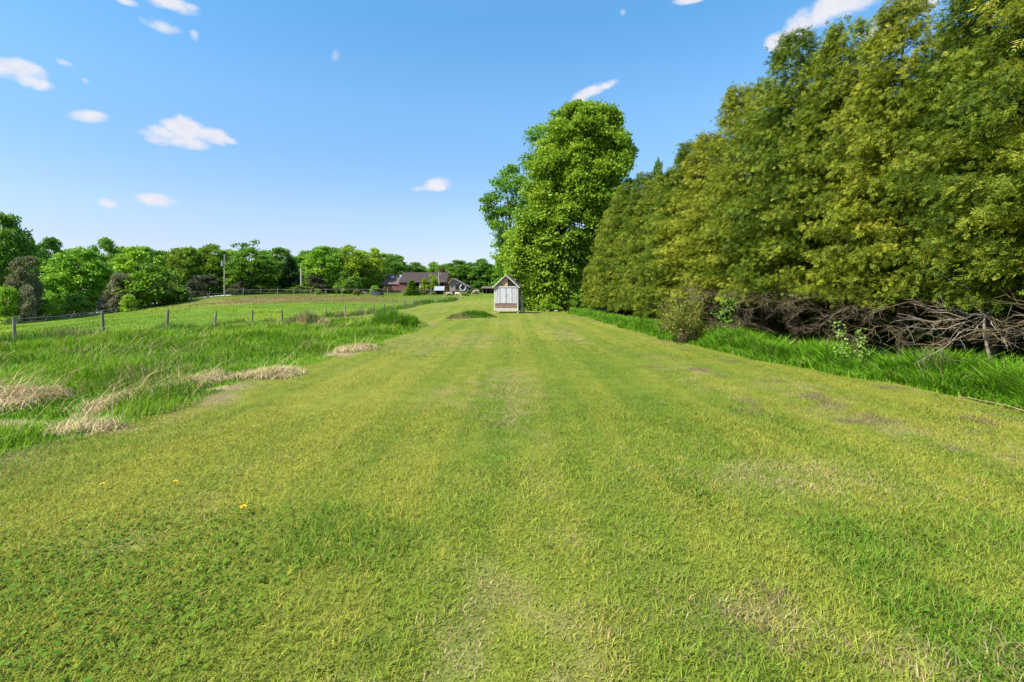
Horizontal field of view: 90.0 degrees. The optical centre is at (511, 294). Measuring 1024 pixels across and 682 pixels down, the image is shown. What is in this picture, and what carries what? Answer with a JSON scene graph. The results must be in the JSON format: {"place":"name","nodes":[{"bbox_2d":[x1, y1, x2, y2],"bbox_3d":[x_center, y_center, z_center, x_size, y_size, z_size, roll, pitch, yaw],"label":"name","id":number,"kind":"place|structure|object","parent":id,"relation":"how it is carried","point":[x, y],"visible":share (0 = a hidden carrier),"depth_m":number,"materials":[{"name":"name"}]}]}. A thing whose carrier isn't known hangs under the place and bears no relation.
{"place":"outdoors","nodes":[
{"label":"outdoors","id":0,"kind":"place"},
{"bbox_2d":[0,0,1006,292],"label":"sky","id":1,"kind":"structure","parent":0,"point":[295,126],"materials":[{"name":"blue"}]},
{"bbox_2d":[0,293,1023,681],"bbox_3d":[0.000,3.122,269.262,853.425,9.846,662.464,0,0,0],"label":"ground","id":2,"kind":"structure","parent":0,"point":[556,321],"depth_m":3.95,"materials":[{"name":"plant"}]},
{"bbox_2d":[0,285,22,324],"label":"shrub","id":3,"kind":"object","parent":2,"relation":"on","point":[7,293],"visible":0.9,"depth_m":67.08,"materials":[{"name":"green plant"}]},
{"bbox_2d":[0,210,41,321],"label":"deciduous tree","id":4,"kind":"object","parent":2,"relation":"on","point":[14,239],"visible":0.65,"depth_m":71.53,"materials":[{"name":"green plant"}]},
{"bbox_2d":[3,254,45,320],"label":"vine thicket","id":5,"kind":"object","parent":2,"relation":"on","point":[19,270],"visible":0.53,"depth_m":69.39,"materials":[{"name":"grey plant"}]},
{"bbox_2d":[17,284,37,322],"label":"vine thicket","id":6,"kind":"object","parent":2,"relation":"on","point":[27,293],"visible":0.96,"depth_m":67.63,"materials":[{"name":"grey plant"}]},
{"bbox_2d":[30,237,68,303],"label":"deciduous tree","id":7,"kind":"object","parent":2,"relation":"on","point":[54,244],"visible":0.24,"depth_m":103.02,"materials":[{"name":"green plant"}]},
{"bbox_2d":[0,363,100,410],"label":"dry grass clump","id":8,"kind":"object","parent":2,"relation":"on","point":[26,390],"visible":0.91,"depth_m":8.20,"materials":[{"name":"plant"}]},
{"bbox_2d":[37,298,65,319],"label":"shrub","id":9,"kind":"object","parent":2,"relation":"on","point":[46,308],"visible":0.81,"depth_m":71.42,"materials":[{"name":"green plant"}]},
{"bbox_2d":[43,249,83,291],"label":"deciduous tree","id":10,"kind":"object","parent":2,"relation":"on","point":[66,251],"visible":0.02,"depth_m":151.31,"materials":[{"name":"green plant"}]},
{"bbox_2d":[59,293,93,316],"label":"shrub","id":11,"kind":"object","parent":2,"relation":"on","point":[68,306],"visible":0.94,"depth_m":75.15,"materials":[{"name":"green plant"}]},
{"bbox_2d":[37,246,116,310],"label":"deciduous tree","id":12,"kind":"object","parent":2,"relation":"on","point":[97,273],"visible":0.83,"depth_m":82.15,"materials":[{"name":"green plant"}]},
{"bbox_2d":[38,386,147,434],"bbox_3d":[-4.995,1.366,5.933,1.480,0.569,1.107,0,0,30],"label":"dry grass clump","id":13,"kind":"object","parent":2,"relation":"on","point":[87,424],"visible":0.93,"depth_m":6.05,"materials":[{"name":"plant"}]},
{"bbox_2d":[81,236,125,299],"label":"deciduous tree","id":14,"kind":"object","parent":2,"relation":"on","point":[108,247],"visible":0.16,"depth_m":111.09,"materials":[{"name":"green plant"}]},
{"bbox_2d":[96,289,120,312],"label":"shrub","id":15,"kind":"object","parent":2,"relation":"on","point":[114,301],"visible":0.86,"depth_m":77.45,"materials":[{"name":"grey plant"}]},
{"bbox_2d":[57,363,187,414],"bbox_3d":[-6.105,1.466,8.382,1.824,0.593,2.469,0,0,-20],"label":"dry grass clump","id":16,"kind":"object","parent":2,"relation":"on","point":[129,391],"visible":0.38,"depth_m":7.95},
{"bbox_2d":[107,271,139,311],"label":"vine thicket","id":17,"kind":"object","parent":2,"relation":"on","point":[116,278],"visible":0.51,"depth_m":79.14,"materials":[{"name":"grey plant"}]},
{"bbox_2d":[118,294,138,311],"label":"shrub","id":18,"kind":"object","parent":2,"relation":"on","point":[125,300],"visible":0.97,"depth_m":76.77,"materials":[{"name":"green plant"}]},
{"bbox_2d":[107,245,171,294],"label":"deciduous tree","id":19,"kind":"object","parent":2,"relation":"on","point":[129,259],"visible":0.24,"depth_m":104.31,"materials":[{"name":"green plant"}]},
{"bbox_2d":[117,261,189,306],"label":"willow bush","id":20,"kind":"object","parent":2,"relation":"on","point":[138,283],"visible":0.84,"depth_m":80.33,"materials":[{"name":"green plant"}]},
{"bbox_2d":[131,250,186,270],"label":"deciduous tree","id":21,"kind":"object","parent":2,"relation":"on","point":[156,253],"visible":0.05,"depth_m":145.48,"materials":[{"name":"green plant"}]},
{"bbox_2d":[150,278,191,303],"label":"shrub","id":22,"kind":"object","parent":2,"relation":"on","point":[175,283],"visible":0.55,"depth_m":83.46,"materials":[{"name":"green plant"}]},
{"bbox_2d":[160,246,201,296],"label":"deciduous tree","id":23,"kind":"object","parent":2,"relation":"on","point":[177,264],"visible":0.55,"depth_m":108.12,"materials":[{"name":"green plant"}]},
{"bbox_2d":[147,358,249,390],"bbox_3d":[-5.727,1.419,9.497,1.808,0.611,2.128,0,0,-19],"label":"dry grass clump","id":24,"kind":"object","parent":2,"relation":"on","point":[206,374],"visible":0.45,"depth_m":9.59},
{"bbox_2d":[185,273,220,296],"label":"shrub","id":25,"kind":"object","parent":2,"relation":"on","point":[198,286],"visible":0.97,"depth_m":98.93,"materials":[{"name":"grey plant"}]},
{"bbox_2d":[189,243,233,296],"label":"deciduous tree","id":26,"kind":"object","parent":2,"relation":"on","point":[208,266],"visible":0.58,"depth_m":112.33,"materials":[{"name":"green plant"}]},
{"bbox_2d":[0,315,429,456],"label":"tall grass","id":27,"kind":"structure","parent":2,"relation":"on","point":[217,338],"depth_m":11.96,"materials":[{"name":"plant"}]},
{"bbox_2d":[0,287,431,323],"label":"rail fence","id":28,"kind":"object","parent":2,"relation":"on","point":[155,304],"visible":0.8,"depth_m":82.81,"materials":[{"name":"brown wood"}]},
{"bbox_2d":[12,297,442,340],"bbox_3d":[-14.347,1.320,50.496,0.448,2.009,65.395,0,0,6],"label":"wire fence","id":29,"kind":"object","parent":2,"relation":"on","point":[167,312],"visible":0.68,"depth_m":24.82,"materials":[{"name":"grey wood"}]},
{"bbox_2d":[208,249,247,294],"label":"deciduous tree","id":30,"kind":"object","parent":2,"relation":"on","point":[231,251],"depth_m":142.27,"materials":[{"name":"green plant"}]},
{"bbox_2d":[0,293,458,342],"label":"pasture grass","id":31,"kind":"structure","parent":2,"relation":"on","point":[36,334],"depth_m":50.46,"materials":[{"name":"plant"}]},
{"bbox_2d":[225,281,253,294],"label":"shrub","id":32,"kind":"object","parent":2,"relation":"on","point":[236,285],"visible":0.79,"depth_m":99.79,"materials":[{"name":"green plant"}]},
{"bbox_2d":[230,238,269,281],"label":"deciduous tree","id":33,"kind":"object","parent":2,"relation":"on","point":[242,245],"visible":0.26,"depth_m":122.07,"materials":[{"name":"green plant"}]},
{"bbox_2d":[222,247,280,293],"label":"deciduous tree","id":34,"kind":"object","parent":2,"relation":"on","point":[241,263],"visible":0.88,"depth_m":102.15,"materials":[{"name":"green plant"}]},
{"bbox_2d":[248,282,281,293],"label":"shrub","id":35,"kind":"object","parent":2,"relation":"on","point":[266,285],"visible":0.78,"depth_m":102.49,"materials":[{"name":"green plant"}]},
{"bbox_2d":[227,353,309,380],"bbox_3d":[-4.862,1.382,10.510,1.680,0.576,1.910,0,0,0],"label":"straw pile","id":36,"kind":"object","parent":2,"relation":"on","point":[266,371],"visible":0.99,"depth_m":10.09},
{"bbox_2d":[263,247,299,291],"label":"deciduous tree","id":37,"kind":"object","parent":2,"relation":"on","point":[282,253],"visible":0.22,"depth_m":112.67,"materials":[{"name":"green plant"}]},
{"bbox_2d":[276,256,299,293],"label":"conifer tree","id":38,"kind":"object","parent":2,"relation":"on","point":[290,278],"visible":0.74,"depth_m":108.25,"materials":[{"name":"green plant"}]},
{"bbox_2d":[282,285,311,293],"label":"shrub","id":39,"kind":"object","parent":2,"relation":"on","point":[289,290],"visible":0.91,"depth_m":104.62,"materials":[{"name":"green plant"}]},
{"bbox_2d":[284,256,319,286],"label":"deciduous tree","id":40,"kind":"object","parent":2,"relation":"on","point":[300,258],"visible":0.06,"depth_m":138.22,"materials":[{"name":"green plant"}]},
{"bbox_2d":[283,308,330,324],"bbox_3d":[-11.171,1.206,27.818,2.656,1.098,1.544,0,0,0],"label":"grass tuft","id":41,"kind":"object","parent":2,"relation":"on","point":[308,317],"visible":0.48,"depth_m":27.55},
{"bbox_2d":[294,250,329,286],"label":"deciduous tree","id":42,"kind":"object","parent":2,"relation":"on","point":[303,253],"visible":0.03,"depth_m":144.49,"materials":[{"name":"green plant"}]},
{"bbox_2d":[305,274,328,293],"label":"shrub","id":43,"kind":"object","parent":2,"relation":"on","point":[312,278],"visible":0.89,"depth_m":107.28,"materials":[{"name":"green plant"}]},
{"bbox_2d":[299,245,342,292],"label":"deciduous tree","id":44,"kind":"object","parent":2,"relation":"on","point":[320,255],"visible":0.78,"depth_m":110.21,"materials":[{"name":"green plant"}]},
{"bbox_2d":[328,247,348,270],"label":"deciduous tree","id":45,"kind":"object","parent":2,"relation":"on","point":[334,250],"visible":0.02,"depth_m":152.85,"materials":[{"name":"green plant"}]},
{"bbox_2d":[332,270,363,293],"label":"shrub","id":46,"kind":"object","parent":2,"relation":"on","point":[345,285],"visible":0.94,"depth_m":108.97,"materials":[{"name":"green plant"}]},
{"bbox_2d":[329,245,371,292],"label":"deciduous tree","id":47,"kind":"object","parent":2,"relation":"on","point":[356,257],"visible":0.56,"depth_m":114.50,"materials":[{"name":"green plant"}]},
{"bbox_2d":[329,332,381,352],"bbox_3d":[-4.316,1.353,14.819,2.145,0.581,1.928,0,0,-43],"label":"straw pile","id":48,"kind":"object","parent":2,"relation":"on","point":[357,347],"visible":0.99,"depth_m":14.48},
{"bbox_2d":[357,247,391,292],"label":"deciduous tree","id":49,"kind":"object","parent":2,"relation":"on","point":[376,275],"visible":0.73,"depth_m":118.11,"materials":[{"name":"green plant"}]},
{"bbox_2d":[369,306,408,327],"bbox_3d":[-6.001,1.051,25.273,2.178,1.180,3.358,0,0,0],"label":"grass tuft","id":50,"kind":"object","parent":2,"relation":"on","point":[390,317],"visible":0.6,"depth_m":24.57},
{"bbox_2d":[375,252,404,291],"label":"deciduous tree","id":51,"kind":"object","parent":2,"relation":"on","point":[383,255],"visible":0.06,"depth_m":148.31,"materials":[{"name":"green plant"}]},
{"bbox_2d":[378,255,409,276],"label":"deciduous tree","id":52,"kind":"object","parent":2,"relation":"on","point":[398,270],"visible":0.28,"depth_m":130.15,"materials":[{"name":"green plant"}]},
{"bbox_2d":[388,265,430,274],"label":"deciduous tree","id":53,"kind":"object","parent":2,"relation":"on","point":[414,268],"visible":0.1,"depth_m":137.55,"materials":[{"name":"green plant"}]},
{"bbox_2d":[401,280,420,295],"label":"conifer tree","id":54,"kind":"object","parent":2,"relation":"on","point":[411,286],"visible":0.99,"depth_m":99.46,"materials":[{"name":"green plant"}]},
{"bbox_2d":[402,312,420,327],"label":"grass tuft","id":55,"kind":"object","parent":2,"relation":"on","point":[412,320],"visible":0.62,"depth_m":25.23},
{"bbox_2d":[382,272,448,292],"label":"house","id":56,"kind":"structure","parent":2,"relation":"on","point":[397,282],"depth_m":119.04,"materials":[{"name":"brown"}]},
{"bbox_2d":[420,274,439,291],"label":"shrub","id":57,"kind":"object","parent":2,"relation":"on","point":[425,284],"visible":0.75,"depth_m":111.40,"materials":[{"name":"green plant"}]},
{"bbox_2d":[434,286,444,293],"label":"animal shelter","id":58,"kind":"object","parent":2,"relation":"on","point":[438,289],"visible":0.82,"depth_m":106.80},
{"bbox_2d":[426,264,465,283],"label":"deciduous tree","id":59,"kind":"object","parent":2,"relation":"on","point":[432,269],"visible":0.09,"depth_m":144.06,"materials":[{"name":"green plant"}]},
{"bbox_2d":[445,274,451,290],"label":"shrub","id":60,"kind":"object","parent":2,"relation":"on","point":[447,286],"visible":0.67,"depth_m":117.50,"materials":[{"name":"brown plant"}]},
{"bbox_2d":[445,259,472,288],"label":"deciduous tree","id":61,"kind":"object","parent":2,"relation":"on","point":[461,268],"visible":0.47,"depth_m":139.65,"materials":[{"name":"green plant"}]},
{"bbox_2d":[448,278,477,292],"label":"gabled outbuilding","id":62,"kind":"structure","parent":2,"relation":"on","point":[457,284],"depth_m":112.00,"materials":[{"name":"grey wood"}]},
{"bbox_2d":[446,309,496,318],"bbox_3d":[-2.456,1.140,31.045,3.117,0.673,1.627,0,0,0],"label":"grass tuft","id":63,"kind":"object","parent":2,"relation":"on","point":[473,314],"visible":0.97,"depth_m":30.75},
{"bbox_2d":[467,258,494,292],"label":"deciduous tree","id":64,"kind":"object","parent":2,"relation":"on","point":[481,263],"visible":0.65,"depth_m":137.63,"materials":[{"name":"green plant"}]},
{"bbox_2d":[467,264,502,286],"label":"deciduous tree","id":65,"kind":"object","parent":2,"relation":"on","point":[485,282],"visible":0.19,"depth_m":137.52,"materials":[{"name":"green plant"}]},
{"bbox_2d":[481,286,493,292],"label":"field shelter","id":66,"kind":"object","parent":2,"relation":"on","point":[487,289],"visible":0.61,"depth_m":115.04,"materials":[{"name":"brown"}]},
{"bbox_2d":[490,261,503,285],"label":"deciduous tree","id":67,"kind":"object","parent":2,"relation":"on","point":[494,277],"visible":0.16,"depth_m":136.54,"materials":[{"name":"green plant"}]},
{"bbox_2d":[492,274,524,312],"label":"wooden coop","id":68,"kind":"structure","parent":2,"relation":"on","point":[507,294],"depth_m":36.01,"materials":[{"name":"white wood"}]},
{"bbox_2d":[500,288,505,302],"bbox_3d":[-0.622,0.072,36.011,0.380,1.080,0.048,0,0,7],"label":"door","id":69,"kind":"structure","parent":68,"relation":"in","point":[502,290],"depth_m":36.01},
{"bbox_2d":[506,288,511,302],"bbox_3d":[-0.208,0.072,35.962,0.380,1.080,0.048,0,0,7],"label":"door","id":70,"kind":"structure","parent":68,"relation":"in","point":[508,290],"depth_m":35.96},
{"bbox_2d":[0,404,1023,681],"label":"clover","id":71,"kind":"object","parent":2,"relation":"on","point":[166,560],"visible":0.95,"depth_m":2.82,"materials":[{"name":"green plant"}]},
{"bbox_2d":[478,123,546,286],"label":"maple tree","id":72,"kind":"object","parent":2,"relation":"on","point":[504,184],"visible":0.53,"depth_m":53.35,"materials":[{"name":"green plant"}]},
{"bbox_2d":[538,296,562,311],"bbox_3d":[3.113,0.829,41.997,2.036,1.454,2.192,0,0,3],"label":"shrub","id":73,"kind":"object","parent":2,"relation":"on","point":[544,301],"visible":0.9,"depth_m":41.62,"materials":[{"name":"green plant"}]},
{"bbox_2d":[496,98,639,311],"bbox_3d":[5.137,-7.255,45.989,13.291,20.098,11.584,0,0,0],"label":"maple tree","id":74,"kind":"object","parent":2,"relation":"on","point":[587,152],"visible":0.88,"depth_m":42.62,"materials":[{"name":"green plant"}]},
{"bbox_2d":[568,293,586,310],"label":"shrub","id":75,"kind":"object","parent":2,"relation":"on","point":[579,297],"visible":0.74,"depth_m":41.91,"materials":[{"name":"green plant"}]},
{"bbox_2d":[581,210,612,313],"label":"cedar tree","id":76,"kind":"object","parent":2,"relation":"on","point":[598,249],"visible":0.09,"depth_m":34.15,"materials":[{"name":"green plant"}]},
{"bbox_2d":[580,249,613,313],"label":"cedar tree","id":77,"kind":"object","parent":2,"relation":"on","point":[586,296],"visible":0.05,"depth_m":35.43,"materials":[{"name":"green plant"}]},
{"bbox_2d":[586,194,628,314],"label":"cedar tree","id":78,"kind":"object","parent":2,"relation":"on","point":[600,276],"visible":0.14,"depth_m":32.39,"materials":[{"name":"green plant"}]},
{"bbox_2d":[591,182,636,315],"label":"cedar tree","id":79,"kind":"object","parent":2,"relation":"on","point":[619,206],"visible":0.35,"depth_m":30.66,"materials":[{"name":"green plant"}]},
{"bbox_2d":[606,195,646,318],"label":"cedar tree","id":80,"kind":"object","parent":2,"relation":"on","point":[616,291],"visible":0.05,"depth_m":29.31,"materials":[{"name":"green plant"}]},
{"bbox_2d":[607,171,655,318],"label":"cedar tree","id":81,"kind":"object","parent":2,"relation":"on","point":[635,193],"visible":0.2,"depth_m":27.69,"materials":[{"name":"green plant"}]},
{"bbox_2d":[616,178,662,320],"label":"cedar tree","id":82,"kind":"object","parent":2,"relation":"on","point":[641,209],"visible":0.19,"depth_m":26.03,"materials":[{"name":"green plant"}]},
{"bbox_2d":[627,172,676,319],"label":"cedar tree","id":83,"kind":"object","parent":2,"relation":"on","point":[652,201],"visible":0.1,"depth_m":24.57,"materials":[{"name":"green plant"}]},
{"bbox_2d":[652,156,665,182],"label":"deciduous tree","id":84,"kind":"object","parent":2,"relation":"on","point":[658,167],"visible":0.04,"depth_m":59.78,"materials":[{"name":"green plant"}]},
{"bbox_2d":[631,164,698,317],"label":"cedar tree","id":85,"kind":"object","parent":2,"relation":"on","point":[647,283],"visible":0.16,"depth_m":22.98,"materials":[{"name":"green plant"}]},
{"bbox_2d":[653,290,716,342],"bbox_3d":[5.602,0.719,16.598,2.055,1.785,2.050,0,0,0],"label":"multi stemmed shrub","id":86,"kind":"object","parent":2,"relation":"on","point":[691,321],"visible":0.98,"depth_m":16.29,"materials":[{"name":"green plant"}]},
{"bbox_2d":[637,139,734,316],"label":"cedar tree","id":87,"kind":"object","parent":2,"relation":"on","point":[681,156],"visible":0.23,"depth_m":21.41,"materials":[{"name":"green plant"}]},
{"bbox_2d":[648,130,754,331],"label":"cedar tree","id":88,"kind":"object","parent":2,"relation":"on","point":[700,167],"visible":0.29,"depth_m":19.58,"materials":[{"name":"green plant"}]},
{"bbox_2d":[706,294,742,339],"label":"sapling","id":89,"kind":"object","parent":2,"relation":"on","point":[729,317],"visible":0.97,"depth_m":14.19,"materials":[{"name":"green plant"}]},
{"bbox_2d":[676,80,777,329],"bbox_3d":[7.853,-2.770,17.930,4.743,9.336,4.469,0,0,3],"label":"cedar tree","id":90,"kind":"object","parent":2,"relation":"on","point":[731,105],"visible":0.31,"depth_m":17.73,"materials":[{"name":"green plant"}]},
{"bbox_2d":[686,77,830,337],"bbox_3d":[7.913,-2.468,16.226,4.540,8.709,4.463,0,0,31],"label":"cedar tree","id":91,"kind":"object","parent":2,"relation":"on","point":[724,232],"visible":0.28,"depth_m":16.14,"materials":[{"name":"green plant"}]},
{"bbox_2d":[712,128,807,336],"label":"cedar tree","id":92,"kind":"object","parent":2,"relation":"on","point":[732,322],"visible":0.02,"depth_m":19.21,"materials":[{"name":"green plant"}]},
{"bbox_2d":[714,24,865,345],"bbox_3d":[8.192,-2.911,14.838,4.405,9.586,4.384,0,0,22],"label":"cedar tree","id":93,"kind":"object","parent":2,"relation":"on","point":[787,93],"visible":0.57,"depth_m":14.48,"materials":[{"name":"green plant"}]},
{"bbox_2d":[746,110,851,341],"bbox_3d":[10.156,-2.358,17.211,4.837,8.500,4.670,0,0,-43],"label":"cedar tree","id":94,"kind":"object","parent":2,"relation":"on","point":[758,317],"visible":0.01,"depth_m":17.17,"materials":[{"name":"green plant"}]},
{"bbox_2d":[751,15,926,353],"bbox_3d":[8.623,-2.661,13.304,4.610,9.102,4.313,0,0,-16],"label":"cedar tree","id":95,"kind":"object","parent":2,"relation":"on","point":[841,74],"visible":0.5,"depth_m":13.17,"materials":[{"name":"green plant"}]},
{"bbox_2d":[829,321,850,359],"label":"sapling","id":96,"kind":"object","parent":2,"relation":"on","point":[841,344],"visible":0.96,"depth_m":10.60,"materials":[{"name":"green plant"}]},
{"bbox_2d":[769,71,921,349],"bbox_3d":[10.100,-2.431,15.541,4.837,8.630,4.670,0,0,-14],"label":"cedar tree","id":97,"kind":"object","parent":2,"relation":"on","point":[804,318],"visible":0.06,"depth_m":14.93,"materials":[{"name":"green plant"}]},
{"bbox_2d":[854,328,871,361],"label":"sapling","id":98,"kind":"object","parent":2,"relation":"on","point":[860,346],"visible":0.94,"depth_m":10.38,"materials":[{"name":"green plant"}]},
{"bbox_2d":[797,79,982,356],"bbox_3d":[10.347,-1.980,13.778,4.670,7.721,4.837,0,0,32],"label":"cedar tree","id":99,"kind":"object","parent":2,"relation":"on","point":[875,336],"visible":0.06,"depth_m":13.21,"materials":[{"name":"green plant"}]},
{"bbox_2d":[799,0,1001,359],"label":"cedar tree","id":100,"kind":"object","parent":2,"relation":"on","point":[885,38],"visible":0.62,"depth_m":11.37,"materials":[{"name":"green plant"}]},
{"bbox_2d":[856,0,1023,361],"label":"cedar tree","id":101,"kind":"object","parent":2,"relation":"on","point":[950,25],"visible":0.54,"depth_m":9.87,"materials":[{"name":"green plant"}]},
{"bbox_2d":[859,24,1023,360],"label":"cedar tree","id":102,"kind":"object","parent":2,"relation":"on","point":[920,313],"visible":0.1,"depth_m":11.43,"materials":[{"name":"green plant"}]},
{"bbox_2d":[889,278,1023,375],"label":"dead bough","id":103,"kind":"object","parent":2,"relation":"on","point":[985,335],"visible":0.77,"depth_m":8.88,"materials":[{"name":"wood"}]},
{"bbox_2d":[911,0,1023,378],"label":"cedar tree","id":104,"kind":"object","parent":2,"relation":"on","point":[1000,190],"visible":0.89,"depth_m":8.57,"materials":[{"name":"green plant"}]},
{"bbox_2d":[937,105,1023,362],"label":"cedar tree","id":105,"kind":"object","parent":2,"relation":"on","point":[999,336],"visible":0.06,"depth_m":10.76,"materials":[{"name":"green plant"}]},
{"bbox_2d":[980,108,1023,360],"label":"cedar tree","id":106,"kind":"object","parent":2,"relation":"on","point":[1013,159],"visible":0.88,"depth_m":7.99,"materials":[{"name":"green plant"}]},
{"bbox_2d":[567,307,1023,412],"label":"tall grass","id":107,"kind":"structure","parent":0,"point":[983,379],"depth_m":9.76,"materials":[{"name":"plant"}]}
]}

